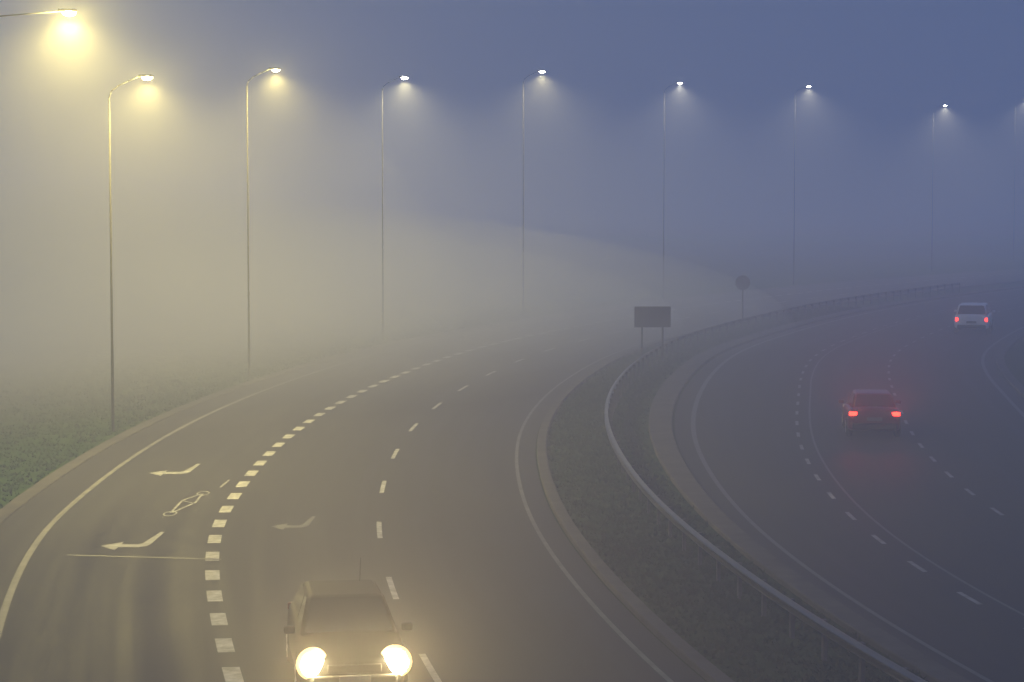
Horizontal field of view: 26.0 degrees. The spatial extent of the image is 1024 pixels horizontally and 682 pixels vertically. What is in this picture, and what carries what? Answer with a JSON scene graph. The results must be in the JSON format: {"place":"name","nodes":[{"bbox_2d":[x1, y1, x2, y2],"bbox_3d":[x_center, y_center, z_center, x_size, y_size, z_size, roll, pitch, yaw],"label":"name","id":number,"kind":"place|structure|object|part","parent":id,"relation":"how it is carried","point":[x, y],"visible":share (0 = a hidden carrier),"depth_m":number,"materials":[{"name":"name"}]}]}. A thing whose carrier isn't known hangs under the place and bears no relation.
{"place":"outdoors","nodes":[
{"label":"outdoors","id":0,"kind":"place"},
{"bbox_2d":[0,269,1023,681],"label":"road","id":1,"kind":"structure","parent":0,"point":[462,557],"depth_m":53.84,"materials":[{"name":"grey asphalt"}]},
{"bbox_2d":[103,532,163,549],"bbox_3d":[-8.520,4.631,51.351,0.952,0.001,2.777,2,4,26],"label":"road marking","id":2,"kind":"object","parent":1,"relation":"on","point":[113,546],"visible":1,"depth_m":50.85,"materials":[{"name":"paint"}]},
{"bbox_2d":[72,555,220,559],"bbox_3d":[-8.150,4.780,49.076,3.571,0.001,0.118,1,4,10],"label":"road marking","id":3,"kind":"object","parent":1,"relation":"on","point":[144,557],"visible":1,"depth_m":49.02,"materials":[{"name":"paint"}]},
{"bbox_2d":[151,464,199,475],"bbox_3d":[-9.556,3.758,64.707,1.008,0.001,2.940,2,4,26],"label":"road marking","id":4,"kind":"object","parent":1,"relation":"on","point":[160,473],"visible":1,"depth_m":64.09,"materials":[{"name":"paint"}]},
{"bbox_2d":[163,480,229,515],"bbox_3d":[-8.374,4.138,58.883,0.500,0.002,7.073,0,4,5],"label":"road marking","id":5,"kind":"object","parent":1,"relation":"on","point":[179,503],"visible":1,"depth_m":57.80,"materials":[{"name":"paint"}]},
{"bbox_2d":[271,516,315,529],"bbox_3d":[-5.110,4.446,54.191,0.784,0.001,2.287,2,4,26],"label":"road marking","id":6,"kind":"object","parent":1,"relation":"on","point":[305,524],"visible":1,"depth_m":53.78,"materials":[{"name":"paint"}]},
{"bbox_2d":[284,558,412,681],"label":"car","id":7,"kind":"object","parent":1,"relation":"on","point":[341,631],"visible":1,"depth_m":35.84,"materials":[{"name":"black paint"}]},
{"bbox_3d":[-3.630,4.355,37.792,0.137,0.402,1.536,-1,4,-9],"label":"side window","id":8,"kind":"part","parent":7,"relation":"part of","materials":[{"name":"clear glass"}]},
{"bbox_3d":[-3.434,4.452,36.403,0.131,0.449,1.038,0,4,-7],"label":"side window","id":9,"kind":"part","parent":7,"relation":"part of","materials":[{"name":"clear glass"}]},
{"bbox_2d":[0,270,1012,681],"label":"road marking","id":10,"kind":"object","parent":1,"relation":"on","point":[100,480],"visible":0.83,"depth_m":54.28,"materials":[{"name":"paint"}]},
{"bbox_2d":[205,274,1003,681],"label":"road marking","id":11,"kind":"object","parent":1,"relation":"on","point":[231,674],"visible":0.97,"depth_m":49.43,"materials":[{"name":"paint"}]},
{"bbox_2d":[377,276,1022,681],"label":"road marking","id":12,"kind":"object","parent":1,"relation":"on","point":[395,596],"visible":0.96,"depth_m":46.21,"materials":[{"name":"paint"}]},
{"bbox_2d":[0,208,1023,681],"bbox_3d":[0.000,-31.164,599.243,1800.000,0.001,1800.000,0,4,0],"label":"ground","id":13,"kind":"structure","parent":0,"point":[182,272],"depth_m":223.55,"materials":[{"name":"green plant"}]},
{"bbox_2d":[0,9,76,16],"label":"street lamp","id":14,"kind":"object","parent":13,"relation":"on","point":[69,12],"visible":1,"depth_m":60.49,"materials":[{"name":"white metal"}]},
{"bbox_2d":[108,74,153,431],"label":"street lamp","id":15,"kind":"object","parent":13,"relation":"on","point":[146,76],"visible":1,"depth_m":75.02,"materials":[{"name":"metal"}]},
{"bbox_2d":[246,67,280,377],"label":"street lamp","id":16,"kind":"object","parent":13,"relation":"on","point":[275,69],"visible":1,"depth_m":97.04,"materials":[{"name":"metal"}]},
{"bbox_2d":[382,76,408,340],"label":"street lamp","id":17,"kind":"object","parent":13,"relation":"on","point":[404,77],"visible":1,"depth_m":122.21,"materials":[{"name":"white metal"}]},
{"bbox_2d":[0,268,1023,524],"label":"pavement kerb","id":18,"kind":"structure","parent":13,"relation":"on","point":[16,504],"depth_m":79.78,"materials":[{"name":"concrete"}]},
{"bbox_2d":[522,70,544,316],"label":"street lamp","id":19,"kind":"object","parent":13,"relation":"on","point":[541,71],"visible":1,"depth_m":146.09,"materials":[{"name":"white metal"}]},
{"bbox_2d":[634,306,670,361],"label":"road sign","id":20,"kind":"object","parent":13,"relation":"on","point":[660,316],"visible":0.98,"depth_m":106.58,"materials":[{"name":"metal"}]},
{"bbox_2d":[663,82,682,298],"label":"street lamp","id":21,"kind":"object","parent":13,"relation":"on","point":[663,186],"visible":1,"depth_m":172.16,"materials":[{"name":"white metal"}]},
{"bbox_2d":[735,275,749,326],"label":"road sign","id":22,"kind":"object","parent":13,"relation":"on","point":[742,282],"visible":0.99,"depth_m":134.52,"materials":[{"name":"metal"}]},
{"bbox_2d":[537,280,1023,681],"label":"pavement kerb","id":23,"kind":"structure","parent":13,"relation":"on","point":[670,638],"depth_m":49.54,"materials":[{"name":"concrete"}]},
{"bbox_2d":[604,283,959,681],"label":"guardrail","id":24,"kind":"object","parent":13,"relation":"on","point":[827,630],"visible":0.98,"depth_m":48.09,"materials":[{"name":"metal"}]},
{"bbox_2d":[793,85,810,284],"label":"street lamp","id":25,"kind":"object","parent":13,"relation":"on","point":[808,86],"visible":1,"depth_m":200.21,"materials":[{"name":"white metal"}]},
{"bbox_2d":[649,285,1023,681],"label":"pavement kerb","id":26,"kind":"structure","parent":13,"relation":"on","point":[695,494],"depth_m":54.48,"materials":[{"name":"concrete"}]},
{"bbox_2d":[931,105,946,270],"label":"street lamp","id":27,"kind":"object","parent":13,"relation":"on","point":[932,190],"visible":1,"depth_m":236.24,"materials":[{"name":"white metal"}]},
{"bbox_2d":[996,331,1023,397],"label":"pavement kerb","id":28,"kind":"structure","parent":13,"relation":"on","point":[1013,381],"depth_m":103.19,"materials":[{"name":"concrete"}]},
{"bbox_2d":[1013,100,1021,261],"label":"street lamp","id":29,"kind":"object","parent":13,"relation":"on","point":[1014,184],"visible":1,"depth_m":268.19,"materials":[{"name":"white metal"}]},
{"bbox_2d":[0,0,1023,207],"label":"sky","id":30,"kind":"structure","parent":0,"point":[877,72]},
{"bbox_2d":[674,288,1023,681],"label":"road","id":31,"kind":"structure","parent":0,"point":[963,416],"depth_m":65.58,"materials":[{"name":"grey asphalt"}]},
{"bbox_2d":[691,289,1023,681],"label":"road marking","id":32,"kind":"object","parent":31,"relation":"on","point":[699,452],"visible":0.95,"depth_m":61.42,"materials":[{"name":"paint"}]},
{"bbox_2d":[838,389,900,435],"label":"car","id":33,"kind":"object","parent":31,"relation":"on","point":[870,410],"visible":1,"depth_m":73.10,"materials":[{"name":"red paint"}]},
{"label":"side window","id":34,"kind":"part","parent":33,"relation":"part of","materials":[{"name":"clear glass"}]},
{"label":"rear window","id":35,"kind":"part","parent":33,"relation":"part of","materials":[{"name":"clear glass"}]},
{"bbox_2d":[795,297,1023,628],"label":"road marking","id":36,"kind":"object","parent":31,"relation":"on","point":[852,517],"visible":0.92,"depth_m":63.63,"materials":[{"name":"paint"}]},
{"bbox_2d":[954,302,995,333],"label":"car","id":37,"kind":"object","parent":31,"relation":"on","point":[970,315],"visible":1,"depth_m":128.03,"materials":[{"name":"white paint"}]},
{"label":"rear window","id":38,"kind":"part","parent":37,"relation":"part of","materials":[{"name":"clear glass"}]}
]}

